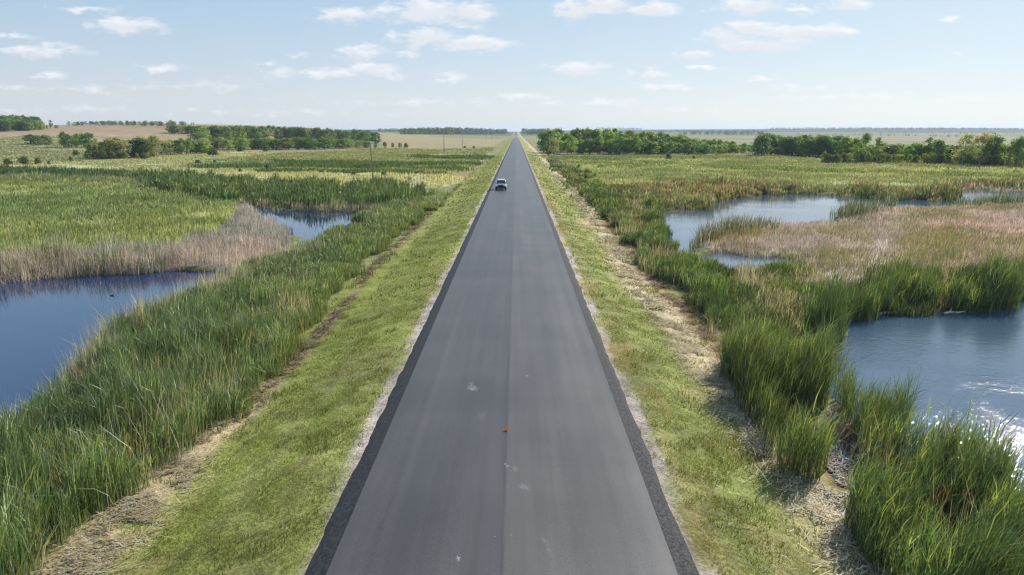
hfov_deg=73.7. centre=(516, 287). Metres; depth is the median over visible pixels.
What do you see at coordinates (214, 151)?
bush
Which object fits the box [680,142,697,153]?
dense tree
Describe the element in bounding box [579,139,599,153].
dense tree
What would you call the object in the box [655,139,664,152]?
aspen tree
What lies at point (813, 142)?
dense tree
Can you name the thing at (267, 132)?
poplar tree
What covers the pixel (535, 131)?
wood
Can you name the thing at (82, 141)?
aspen tree
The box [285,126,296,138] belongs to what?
dense tree
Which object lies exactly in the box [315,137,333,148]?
dense tree
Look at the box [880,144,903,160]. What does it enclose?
dense tree
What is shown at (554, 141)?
thin tree
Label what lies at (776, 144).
dense tree
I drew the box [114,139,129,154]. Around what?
thin tree
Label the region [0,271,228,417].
pond water
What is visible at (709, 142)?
dense tree
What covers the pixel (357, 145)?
thin tree
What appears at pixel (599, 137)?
aspen tree
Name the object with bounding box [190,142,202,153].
thin tree
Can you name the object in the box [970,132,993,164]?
thin tree
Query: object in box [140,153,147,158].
bush
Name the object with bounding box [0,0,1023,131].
sky
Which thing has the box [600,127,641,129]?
wood
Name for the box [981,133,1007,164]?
aspen tree
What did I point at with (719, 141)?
aspen tree
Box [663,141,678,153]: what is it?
aspen tree
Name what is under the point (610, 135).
aspen tree
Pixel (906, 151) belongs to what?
aspen tree
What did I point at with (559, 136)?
aspen tree
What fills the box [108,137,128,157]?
willow shrub
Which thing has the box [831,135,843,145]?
dense tree
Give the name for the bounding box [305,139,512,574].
road edge
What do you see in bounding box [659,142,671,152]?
aspen tree
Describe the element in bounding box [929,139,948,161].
dense tree
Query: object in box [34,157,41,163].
bush
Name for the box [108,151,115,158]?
bush
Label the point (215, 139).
thin tree
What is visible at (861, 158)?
bush
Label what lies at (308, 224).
pond water
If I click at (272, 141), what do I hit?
dense tree
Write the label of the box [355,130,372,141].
dense tree
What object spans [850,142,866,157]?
aspen tree
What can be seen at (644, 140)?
dense tree
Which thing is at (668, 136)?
dense tree
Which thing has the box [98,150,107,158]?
bush
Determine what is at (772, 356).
cattail reeds
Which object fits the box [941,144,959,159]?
dense tree
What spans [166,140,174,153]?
poplar tree
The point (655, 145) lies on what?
aspen tree
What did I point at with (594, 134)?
dense tree
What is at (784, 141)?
dense tree
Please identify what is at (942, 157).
bush
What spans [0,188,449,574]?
cattail reeds
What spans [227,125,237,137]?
aspen tree
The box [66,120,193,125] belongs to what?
wood
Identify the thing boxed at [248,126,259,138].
aspen tree
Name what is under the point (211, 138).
dense tree
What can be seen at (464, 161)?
marsh grass
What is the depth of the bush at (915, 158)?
233.51 m
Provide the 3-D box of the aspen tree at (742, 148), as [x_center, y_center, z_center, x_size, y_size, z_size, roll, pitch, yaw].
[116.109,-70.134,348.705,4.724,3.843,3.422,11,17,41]
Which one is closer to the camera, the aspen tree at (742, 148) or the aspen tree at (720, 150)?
the aspen tree at (720, 150)
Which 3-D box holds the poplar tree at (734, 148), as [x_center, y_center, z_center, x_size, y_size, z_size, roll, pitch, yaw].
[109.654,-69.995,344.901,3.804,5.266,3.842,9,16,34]
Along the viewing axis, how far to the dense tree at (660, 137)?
347.32 m
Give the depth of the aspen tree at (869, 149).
252.46 m
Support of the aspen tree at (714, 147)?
on the ground at (226, 482)
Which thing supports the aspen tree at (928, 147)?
on the ground at (226, 482)
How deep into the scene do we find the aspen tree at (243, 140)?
401.63 m
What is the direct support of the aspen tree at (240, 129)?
on the ground at (226, 482)
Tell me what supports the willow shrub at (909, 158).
on the ground at (226, 482)
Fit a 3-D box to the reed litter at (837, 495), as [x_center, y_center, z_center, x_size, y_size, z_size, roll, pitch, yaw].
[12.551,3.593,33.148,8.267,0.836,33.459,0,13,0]
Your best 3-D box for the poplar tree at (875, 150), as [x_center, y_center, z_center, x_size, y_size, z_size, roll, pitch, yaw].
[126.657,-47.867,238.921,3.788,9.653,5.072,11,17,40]
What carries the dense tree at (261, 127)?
on the ground at (226, 482)
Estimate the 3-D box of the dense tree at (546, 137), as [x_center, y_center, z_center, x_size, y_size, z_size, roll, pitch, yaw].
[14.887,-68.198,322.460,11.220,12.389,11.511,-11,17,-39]
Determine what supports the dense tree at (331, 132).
on the ground at (226, 482)
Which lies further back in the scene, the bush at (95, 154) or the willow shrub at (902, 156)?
the bush at (95, 154)
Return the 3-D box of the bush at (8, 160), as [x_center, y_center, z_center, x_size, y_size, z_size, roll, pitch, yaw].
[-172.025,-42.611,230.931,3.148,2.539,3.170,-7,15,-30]
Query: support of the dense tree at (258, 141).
on the ground at (226, 482)
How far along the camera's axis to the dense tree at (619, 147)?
331.66 m
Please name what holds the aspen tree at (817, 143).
on the ground at (226, 482)
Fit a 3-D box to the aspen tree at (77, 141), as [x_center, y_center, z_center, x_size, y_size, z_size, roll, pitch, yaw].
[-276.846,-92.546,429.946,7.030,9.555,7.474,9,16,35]
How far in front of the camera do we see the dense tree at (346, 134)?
617.61 m
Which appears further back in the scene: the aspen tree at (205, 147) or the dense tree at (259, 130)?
the dense tree at (259, 130)
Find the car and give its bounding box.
[494,179,507,189]
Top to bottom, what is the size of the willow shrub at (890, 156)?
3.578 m
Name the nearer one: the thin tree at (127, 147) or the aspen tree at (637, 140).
the thin tree at (127, 147)
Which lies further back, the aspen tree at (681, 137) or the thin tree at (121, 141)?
the aspen tree at (681, 137)
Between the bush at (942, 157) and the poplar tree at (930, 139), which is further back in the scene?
the poplar tree at (930, 139)
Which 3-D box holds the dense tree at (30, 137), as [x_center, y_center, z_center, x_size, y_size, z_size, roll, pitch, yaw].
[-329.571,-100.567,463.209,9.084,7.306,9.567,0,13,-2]
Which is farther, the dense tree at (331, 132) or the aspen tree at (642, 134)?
the dense tree at (331, 132)
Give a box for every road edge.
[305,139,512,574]
[519,140,699,574]
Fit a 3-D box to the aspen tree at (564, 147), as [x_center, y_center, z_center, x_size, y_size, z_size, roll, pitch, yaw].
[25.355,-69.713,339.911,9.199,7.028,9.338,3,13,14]
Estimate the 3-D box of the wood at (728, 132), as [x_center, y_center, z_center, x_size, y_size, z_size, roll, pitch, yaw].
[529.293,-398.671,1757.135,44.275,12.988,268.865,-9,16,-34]
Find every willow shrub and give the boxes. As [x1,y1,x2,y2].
[37,134,52,143]
[83,142,98,157]
[99,137,119,158]
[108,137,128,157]
[129,136,149,156]
[820,151,826,161]
[845,153,852,162]
[853,154,859,162]
[866,152,872,161]
[878,153,886,162]
[885,154,892,162]
[893,153,900,162]
[898,154,905,162]
[906,154,913,162]
[919,152,929,163]
[928,155,934,163]
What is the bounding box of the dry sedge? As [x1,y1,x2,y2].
[689,188,1023,290]
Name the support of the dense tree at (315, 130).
on the ground at (226, 482)
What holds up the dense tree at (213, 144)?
on the ground at (226, 482)
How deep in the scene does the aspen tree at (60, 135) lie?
425.82 m
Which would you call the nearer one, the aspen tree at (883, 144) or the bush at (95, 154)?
the aspen tree at (883, 144)
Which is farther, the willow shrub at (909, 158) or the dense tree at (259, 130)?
the dense tree at (259, 130)
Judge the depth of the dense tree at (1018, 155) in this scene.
214.63 m
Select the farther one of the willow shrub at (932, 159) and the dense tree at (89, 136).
the dense tree at (89, 136)
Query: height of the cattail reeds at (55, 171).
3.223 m
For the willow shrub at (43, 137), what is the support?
on the ground at (226, 482)
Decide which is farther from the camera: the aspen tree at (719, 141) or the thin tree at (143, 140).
the aspen tree at (719, 141)
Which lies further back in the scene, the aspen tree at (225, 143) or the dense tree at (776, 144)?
the aspen tree at (225, 143)
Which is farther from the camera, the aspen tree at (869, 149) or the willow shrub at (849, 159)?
the aspen tree at (869, 149)
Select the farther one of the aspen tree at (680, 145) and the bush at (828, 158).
the aspen tree at (680, 145)
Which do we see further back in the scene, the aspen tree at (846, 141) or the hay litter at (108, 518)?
the aspen tree at (846, 141)
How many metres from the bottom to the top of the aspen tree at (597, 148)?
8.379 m
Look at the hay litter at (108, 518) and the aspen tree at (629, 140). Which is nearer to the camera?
the hay litter at (108, 518)
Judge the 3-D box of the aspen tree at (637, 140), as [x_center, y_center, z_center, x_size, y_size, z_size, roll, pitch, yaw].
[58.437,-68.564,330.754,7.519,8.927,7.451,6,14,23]
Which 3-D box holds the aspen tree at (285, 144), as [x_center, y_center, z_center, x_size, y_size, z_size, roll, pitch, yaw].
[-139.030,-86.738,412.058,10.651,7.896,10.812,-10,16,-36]
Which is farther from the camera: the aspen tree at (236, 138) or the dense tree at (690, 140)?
the aspen tree at (236, 138)
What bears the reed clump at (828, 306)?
on the ground at (226, 482)
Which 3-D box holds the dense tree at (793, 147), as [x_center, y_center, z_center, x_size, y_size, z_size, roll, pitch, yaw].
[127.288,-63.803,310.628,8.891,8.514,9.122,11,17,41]
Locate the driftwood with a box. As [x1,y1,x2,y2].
[943,308,964,313]
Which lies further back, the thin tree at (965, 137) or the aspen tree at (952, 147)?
the aspen tree at (952, 147)
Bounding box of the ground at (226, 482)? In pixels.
[0,124,1023,574]
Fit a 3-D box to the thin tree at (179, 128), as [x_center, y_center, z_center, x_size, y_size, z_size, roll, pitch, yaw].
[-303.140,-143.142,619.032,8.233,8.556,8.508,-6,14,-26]
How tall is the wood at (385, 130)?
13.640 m
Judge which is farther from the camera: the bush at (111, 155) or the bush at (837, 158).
the bush at (111, 155)
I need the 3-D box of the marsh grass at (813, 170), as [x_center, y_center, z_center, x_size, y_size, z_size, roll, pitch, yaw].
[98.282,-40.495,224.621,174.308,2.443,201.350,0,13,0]
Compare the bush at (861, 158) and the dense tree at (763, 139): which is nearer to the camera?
the bush at (861, 158)
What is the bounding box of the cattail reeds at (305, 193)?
[117,164,437,211]
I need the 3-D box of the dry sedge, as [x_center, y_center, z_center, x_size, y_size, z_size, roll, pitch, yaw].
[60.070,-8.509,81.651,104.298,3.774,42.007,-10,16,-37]
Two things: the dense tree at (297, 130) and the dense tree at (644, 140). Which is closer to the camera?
the dense tree at (644, 140)
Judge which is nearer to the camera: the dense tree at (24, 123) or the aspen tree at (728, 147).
the aspen tree at (728, 147)
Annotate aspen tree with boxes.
[6,118,17,130]
[36,120,44,129]
[58,130,66,147]
[72,133,82,147]
[77,132,89,145]
[185,141,198,153]
[195,125,211,137]
[197,139,211,153]
[217,139,233,149]
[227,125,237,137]
[230,137,245,147]
[235,124,246,138]
[235,138,249,149]
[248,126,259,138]
[269,125,275,136]
[278,137,294,149]
[299,137,309,149]
[333,129,342,138]
[345,139,355,147]
[555,140,564,153]
[556,131,561,146]
[560,133,571,149]
[560,140,574,153]
[564,136,577,153]
[574,139,584,152]
[592,135,605,153]
[592,138,604,153]
[602,129,615,148]
[605,139,617,153]
[612,128,620,139]
[624,136,634,153]
[630,137,643,154]
[637,131,647,142]
[643,132,656,145]
[647,141,660,153]
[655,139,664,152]
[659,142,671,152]
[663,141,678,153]
[672,143,684,154]
[674,134,687,149]
[694,140,703,153]
[709,144,716,153]
[715,146,725,153]
[717,139,725,145]
[727,145,732,152]
[730,145,740,153]
[740,147,746,152]
[807,136,822,156]
[824,139,836,154]
[835,136,853,153]
[847,137,866,157]
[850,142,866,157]
[854,144,871,157]
[877,142,890,151]
[901,145,918,160]
[904,142,924,157]
[904,143,929,157]
[919,144,934,154]
[935,144,953,159]
[957,146,978,163]
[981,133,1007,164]
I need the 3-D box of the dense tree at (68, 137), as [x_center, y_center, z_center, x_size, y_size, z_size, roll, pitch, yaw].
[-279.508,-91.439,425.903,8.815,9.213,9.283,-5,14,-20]
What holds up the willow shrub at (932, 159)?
on the ground at (226, 482)
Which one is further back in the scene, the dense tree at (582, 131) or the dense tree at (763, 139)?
the dense tree at (582, 131)
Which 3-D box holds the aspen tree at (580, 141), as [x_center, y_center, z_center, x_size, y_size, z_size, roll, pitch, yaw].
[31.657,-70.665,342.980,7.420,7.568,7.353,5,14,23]
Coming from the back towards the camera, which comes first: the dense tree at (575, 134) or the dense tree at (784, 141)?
the dense tree at (575, 134)
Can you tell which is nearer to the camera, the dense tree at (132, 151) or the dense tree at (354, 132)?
the dense tree at (132, 151)
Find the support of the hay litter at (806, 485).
on the ground at (226, 482)
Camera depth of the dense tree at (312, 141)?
419.46 m
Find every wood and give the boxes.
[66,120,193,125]
[378,128,425,131]
[399,126,507,134]
[525,128,548,133]
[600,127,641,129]
[639,129,767,132]
[680,130,763,134]
[769,127,1022,129]
[798,133,994,136]
[881,132,1007,133]
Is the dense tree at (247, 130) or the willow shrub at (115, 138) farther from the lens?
the dense tree at (247, 130)
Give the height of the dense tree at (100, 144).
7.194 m
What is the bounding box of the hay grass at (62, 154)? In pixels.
[0,134,477,187]
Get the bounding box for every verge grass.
[526,155,928,574]
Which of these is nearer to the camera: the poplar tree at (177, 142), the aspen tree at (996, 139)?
the aspen tree at (996, 139)
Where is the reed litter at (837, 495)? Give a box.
[643,285,948,574]
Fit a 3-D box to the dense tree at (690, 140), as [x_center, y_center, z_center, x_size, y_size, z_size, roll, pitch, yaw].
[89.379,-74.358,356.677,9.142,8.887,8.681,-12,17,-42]
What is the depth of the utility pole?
151.45 m
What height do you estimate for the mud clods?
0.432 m
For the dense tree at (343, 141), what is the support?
on the ground at (226, 482)
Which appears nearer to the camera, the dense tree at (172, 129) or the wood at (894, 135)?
the dense tree at (172, 129)
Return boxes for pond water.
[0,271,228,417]
[241,206,355,240]
[657,189,1023,269]
[828,297,1023,494]
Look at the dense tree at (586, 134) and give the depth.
371.31 m
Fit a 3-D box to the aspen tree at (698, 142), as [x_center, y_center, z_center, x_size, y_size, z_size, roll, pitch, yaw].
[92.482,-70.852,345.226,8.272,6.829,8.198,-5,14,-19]
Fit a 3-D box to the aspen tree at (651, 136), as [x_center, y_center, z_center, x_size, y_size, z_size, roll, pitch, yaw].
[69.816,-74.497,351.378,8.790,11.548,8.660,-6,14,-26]
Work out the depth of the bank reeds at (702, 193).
122.58 m
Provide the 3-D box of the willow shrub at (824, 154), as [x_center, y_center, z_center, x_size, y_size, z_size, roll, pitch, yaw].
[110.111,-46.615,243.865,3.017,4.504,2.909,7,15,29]
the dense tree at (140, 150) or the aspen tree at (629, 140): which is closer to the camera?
the dense tree at (140, 150)
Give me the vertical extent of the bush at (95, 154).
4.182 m
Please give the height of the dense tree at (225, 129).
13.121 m
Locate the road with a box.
[326,138,677,574]
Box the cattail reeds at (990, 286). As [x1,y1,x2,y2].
[842,242,1023,321]
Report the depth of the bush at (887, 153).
240.52 m
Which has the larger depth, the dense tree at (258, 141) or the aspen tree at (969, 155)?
the dense tree at (258, 141)
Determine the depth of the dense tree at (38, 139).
464.30 m
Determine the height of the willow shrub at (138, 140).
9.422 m
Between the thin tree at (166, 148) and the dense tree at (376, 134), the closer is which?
the thin tree at (166, 148)
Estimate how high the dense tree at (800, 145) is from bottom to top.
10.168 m
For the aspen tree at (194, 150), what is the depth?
338.65 m
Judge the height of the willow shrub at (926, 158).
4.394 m
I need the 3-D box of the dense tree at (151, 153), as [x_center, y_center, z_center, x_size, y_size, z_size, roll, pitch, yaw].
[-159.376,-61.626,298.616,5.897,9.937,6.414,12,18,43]
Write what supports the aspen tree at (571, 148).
on the ground at (226, 482)
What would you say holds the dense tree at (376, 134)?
on the ground at (226, 482)
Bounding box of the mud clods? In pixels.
[199,184,460,439]
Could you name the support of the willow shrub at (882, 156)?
on the ground at (226, 482)
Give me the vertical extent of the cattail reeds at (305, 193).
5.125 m
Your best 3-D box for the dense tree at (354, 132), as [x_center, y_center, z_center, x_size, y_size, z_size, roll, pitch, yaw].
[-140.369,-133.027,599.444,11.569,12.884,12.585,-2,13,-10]
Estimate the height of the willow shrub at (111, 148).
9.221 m
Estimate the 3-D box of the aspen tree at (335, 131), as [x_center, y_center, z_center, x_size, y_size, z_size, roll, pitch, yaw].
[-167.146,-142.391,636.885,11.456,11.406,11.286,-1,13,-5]
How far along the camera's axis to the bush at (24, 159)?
234.54 m
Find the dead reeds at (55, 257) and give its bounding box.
[0,200,294,283]
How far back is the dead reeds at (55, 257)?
58.04 m
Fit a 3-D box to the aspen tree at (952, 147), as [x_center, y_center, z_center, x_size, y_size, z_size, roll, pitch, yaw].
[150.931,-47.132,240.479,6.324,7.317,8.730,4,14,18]
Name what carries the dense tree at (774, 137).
on the ground at (226, 482)
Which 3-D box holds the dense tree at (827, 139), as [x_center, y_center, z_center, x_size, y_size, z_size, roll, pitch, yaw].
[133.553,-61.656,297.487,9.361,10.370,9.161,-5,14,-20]
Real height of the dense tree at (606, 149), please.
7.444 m
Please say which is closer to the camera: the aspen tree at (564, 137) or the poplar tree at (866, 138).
the poplar tree at (866, 138)
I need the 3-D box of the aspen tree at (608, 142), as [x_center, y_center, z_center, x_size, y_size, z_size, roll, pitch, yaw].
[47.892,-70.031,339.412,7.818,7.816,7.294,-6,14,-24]
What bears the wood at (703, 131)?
on the ground at (226, 482)
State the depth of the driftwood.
43.01 m
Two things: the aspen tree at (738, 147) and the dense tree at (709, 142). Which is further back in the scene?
the dense tree at (709, 142)
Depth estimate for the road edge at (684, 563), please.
22.09 m
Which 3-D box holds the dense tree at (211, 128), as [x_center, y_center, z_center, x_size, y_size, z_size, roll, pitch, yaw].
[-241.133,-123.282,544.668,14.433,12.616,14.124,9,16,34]
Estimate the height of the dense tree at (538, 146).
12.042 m
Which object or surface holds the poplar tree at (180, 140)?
on the ground at (226, 482)
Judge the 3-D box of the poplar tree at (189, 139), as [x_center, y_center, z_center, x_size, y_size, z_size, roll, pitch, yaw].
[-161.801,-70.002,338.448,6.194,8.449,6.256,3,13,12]
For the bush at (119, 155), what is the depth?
279.82 m
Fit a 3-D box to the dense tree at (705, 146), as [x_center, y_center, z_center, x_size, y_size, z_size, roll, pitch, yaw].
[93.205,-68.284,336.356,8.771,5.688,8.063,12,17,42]
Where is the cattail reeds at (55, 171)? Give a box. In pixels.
[0,162,203,193]
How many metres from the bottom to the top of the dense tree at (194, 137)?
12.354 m
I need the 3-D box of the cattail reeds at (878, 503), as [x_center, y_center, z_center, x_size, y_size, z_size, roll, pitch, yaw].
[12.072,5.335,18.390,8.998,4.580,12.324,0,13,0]
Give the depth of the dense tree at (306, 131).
565.71 m
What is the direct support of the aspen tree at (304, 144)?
on the ground at (226, 482)
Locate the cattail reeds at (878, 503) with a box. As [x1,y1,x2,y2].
[823,391,1023,574]
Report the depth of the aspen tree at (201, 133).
515.61 m
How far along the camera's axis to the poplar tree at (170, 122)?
619.18 m
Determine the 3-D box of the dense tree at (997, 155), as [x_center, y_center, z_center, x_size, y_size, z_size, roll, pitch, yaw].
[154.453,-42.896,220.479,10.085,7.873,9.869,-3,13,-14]
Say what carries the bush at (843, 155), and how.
on the ground at (226, 482)
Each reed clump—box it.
[795,257,875,344]
[832,341,938,447]
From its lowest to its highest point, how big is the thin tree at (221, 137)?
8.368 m
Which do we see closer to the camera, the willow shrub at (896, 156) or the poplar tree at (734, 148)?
the willow shrub at (896, 156)
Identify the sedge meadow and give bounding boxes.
[0,174,239,255]
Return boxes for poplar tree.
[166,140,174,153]
[167,120,175,133]
[172,140,181,151]
[178,138,187,154]
[184,140,194,153]
[185,138,194,153]
[263,127,269,137]
[729,144,736,153]
[858,133,871,156]
[872,137,883,162]
[922,137,934,149]
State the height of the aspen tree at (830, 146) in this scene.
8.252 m
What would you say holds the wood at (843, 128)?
on the ground at (226, 482)
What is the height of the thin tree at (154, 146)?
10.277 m
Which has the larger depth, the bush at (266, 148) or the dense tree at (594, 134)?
the bush at (266, 148)
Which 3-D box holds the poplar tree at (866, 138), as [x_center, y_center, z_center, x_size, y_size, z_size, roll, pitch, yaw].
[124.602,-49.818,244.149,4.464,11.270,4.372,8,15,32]
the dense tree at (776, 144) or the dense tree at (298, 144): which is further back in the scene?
the dense tree at (298, 144)
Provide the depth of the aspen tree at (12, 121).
624.21 m
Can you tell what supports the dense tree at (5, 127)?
on the ground at (226, 482)
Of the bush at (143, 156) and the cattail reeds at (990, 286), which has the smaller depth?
the cattail reeds at (990, 286)
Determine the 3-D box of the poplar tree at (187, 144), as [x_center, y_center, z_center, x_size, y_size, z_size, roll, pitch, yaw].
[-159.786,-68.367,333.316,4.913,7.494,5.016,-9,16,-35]
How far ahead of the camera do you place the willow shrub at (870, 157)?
242.70 m
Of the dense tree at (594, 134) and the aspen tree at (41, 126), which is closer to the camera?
the dense tree at (594, 134)
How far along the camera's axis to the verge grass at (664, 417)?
25.05 m
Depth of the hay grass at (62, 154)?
248.76 m
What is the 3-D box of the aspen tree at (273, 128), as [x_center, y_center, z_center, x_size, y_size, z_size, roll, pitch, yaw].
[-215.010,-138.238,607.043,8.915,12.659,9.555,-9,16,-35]
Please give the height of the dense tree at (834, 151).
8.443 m
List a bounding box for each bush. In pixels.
[3,158,13,163]
[16,156,28,164]
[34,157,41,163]
[90,150,100,158]
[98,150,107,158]
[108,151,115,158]
[115,151,124,158]
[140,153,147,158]
[207,147,218,154]
[262,145,270,150]
[823,153,834,162]
[833,154,843,162]
[840,152,849,161]
[855,152,868,162]
[877,152,892,161]
[910,154,920,163]
[936,154,945,163]
[944,153,953,163]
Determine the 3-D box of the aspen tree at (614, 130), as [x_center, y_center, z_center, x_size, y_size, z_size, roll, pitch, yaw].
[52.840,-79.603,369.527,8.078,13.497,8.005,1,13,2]
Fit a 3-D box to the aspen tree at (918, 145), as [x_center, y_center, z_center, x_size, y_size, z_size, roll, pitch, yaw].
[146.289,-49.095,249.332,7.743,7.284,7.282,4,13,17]
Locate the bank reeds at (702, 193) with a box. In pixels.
[600,173,1023,211]
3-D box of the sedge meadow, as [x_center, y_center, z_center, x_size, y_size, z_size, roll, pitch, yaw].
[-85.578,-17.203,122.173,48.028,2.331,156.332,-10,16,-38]
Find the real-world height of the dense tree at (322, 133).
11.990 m
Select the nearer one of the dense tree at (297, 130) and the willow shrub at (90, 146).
the willow shrub at (90, 146)
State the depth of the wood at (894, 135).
1394.56 m
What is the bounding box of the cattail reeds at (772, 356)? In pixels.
[547,159,867,483]
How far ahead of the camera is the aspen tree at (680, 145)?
332.41 m
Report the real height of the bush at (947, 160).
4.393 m
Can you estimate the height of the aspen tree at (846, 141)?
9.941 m
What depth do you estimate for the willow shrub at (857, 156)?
240.85 m
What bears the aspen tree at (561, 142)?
on the ground at (226, 482)
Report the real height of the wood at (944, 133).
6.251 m
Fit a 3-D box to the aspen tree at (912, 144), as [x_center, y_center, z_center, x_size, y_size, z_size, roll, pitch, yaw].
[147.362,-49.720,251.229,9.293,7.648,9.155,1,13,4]
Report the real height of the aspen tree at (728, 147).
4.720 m
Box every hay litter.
[29,377,284,574]
[556,176,904,574]
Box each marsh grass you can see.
[182,147,495,174]
[542,154,1023,191]
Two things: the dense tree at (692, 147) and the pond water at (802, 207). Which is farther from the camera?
the dense tree at (692, 147)
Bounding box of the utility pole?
[370,143,373,179]
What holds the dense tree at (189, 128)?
on the ground at (226, 482)
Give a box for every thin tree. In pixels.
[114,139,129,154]
[117,143,132,156]
[140,136,149,154]
[146,136,162,156]
[158,140,174,154]
[178,125,185,132]
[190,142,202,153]
[210,138,223,149]
[214,136,230,149]
[353,141,362,147]
[548,138,559,155]
[949,132,976,163]
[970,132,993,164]
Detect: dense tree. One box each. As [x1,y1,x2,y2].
[0,120,10,130]
[21,119,32,130]
[21,134,36,143]
[30,135,43,143]
[60,134,75,147]
[82,132,96,146]
[95,142,107,152]
[127,139,138,156]
[135,141,154,156]
[148,135,160,156]
[169,125,178,133]
[186,126,194,133]
[187,126,206,139]
[206,136,220,148]
[207,139,221,148]
[208,125,220,137]
[217,126,232,139]
[240,125,251,138]
[249,139,268,148]
[251,127,262,139]
[257,126,266,136]
[266,138,288,149]
[273,126,284,138]
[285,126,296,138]
[290,137,307,149]
[291,127,309,137]
[297,127,309,137]
[301,138,318,149]
[311,127,320,139]
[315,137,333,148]
[316,129,332,138]
[323,129,336,138]
[335,138,351,148]
[340,130,352,138]
[350,129,361,139]
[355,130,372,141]
[370,132,381,142]
[535,132,548,152]
[537,130,557,154]
[555,128,563,134]
[571,129,581,144]
[576,129,586,139]
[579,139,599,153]
[582,131,592,141]
[589,129,599,146]
[602,139,614,153]
[609,137,629,153]
[633,137,649,153]
[640,141,656,153]
[652,135,668,153]
[657,133,673,149]
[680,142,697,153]
[682,137,694,149]
[698,144,714,153]
[703,140,717,151]
[750,133,776,155]
[756,133,778,154]
[770,137,787,154]
[773,136,794,155]
[787,138,801,155]
[795,134,812,156]
[801,138,824,156]
[814,135,833,155]
[830,140,850,157]
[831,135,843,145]
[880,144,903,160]
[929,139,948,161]
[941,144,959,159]
[973,143,1007,165]
[1004,135,1023,165]
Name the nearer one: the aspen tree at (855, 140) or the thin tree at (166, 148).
the aspen tree at (855, 140)
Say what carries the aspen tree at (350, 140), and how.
on the ground at (226, 482)
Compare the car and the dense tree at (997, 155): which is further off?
the dense tree at (997, 155)
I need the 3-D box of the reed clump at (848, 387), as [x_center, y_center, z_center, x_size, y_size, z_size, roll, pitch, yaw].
[14.259,3.878,26.878,3.798,4.024,7.038,7,15,27]
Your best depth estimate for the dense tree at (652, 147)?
332.65 m
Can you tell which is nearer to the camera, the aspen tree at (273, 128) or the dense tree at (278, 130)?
the dense tree at (278, 130)
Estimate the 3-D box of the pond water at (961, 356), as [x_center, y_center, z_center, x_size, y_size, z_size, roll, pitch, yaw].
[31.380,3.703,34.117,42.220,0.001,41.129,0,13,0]
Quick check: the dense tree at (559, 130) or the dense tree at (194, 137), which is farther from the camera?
the dense tree at (194, 137)

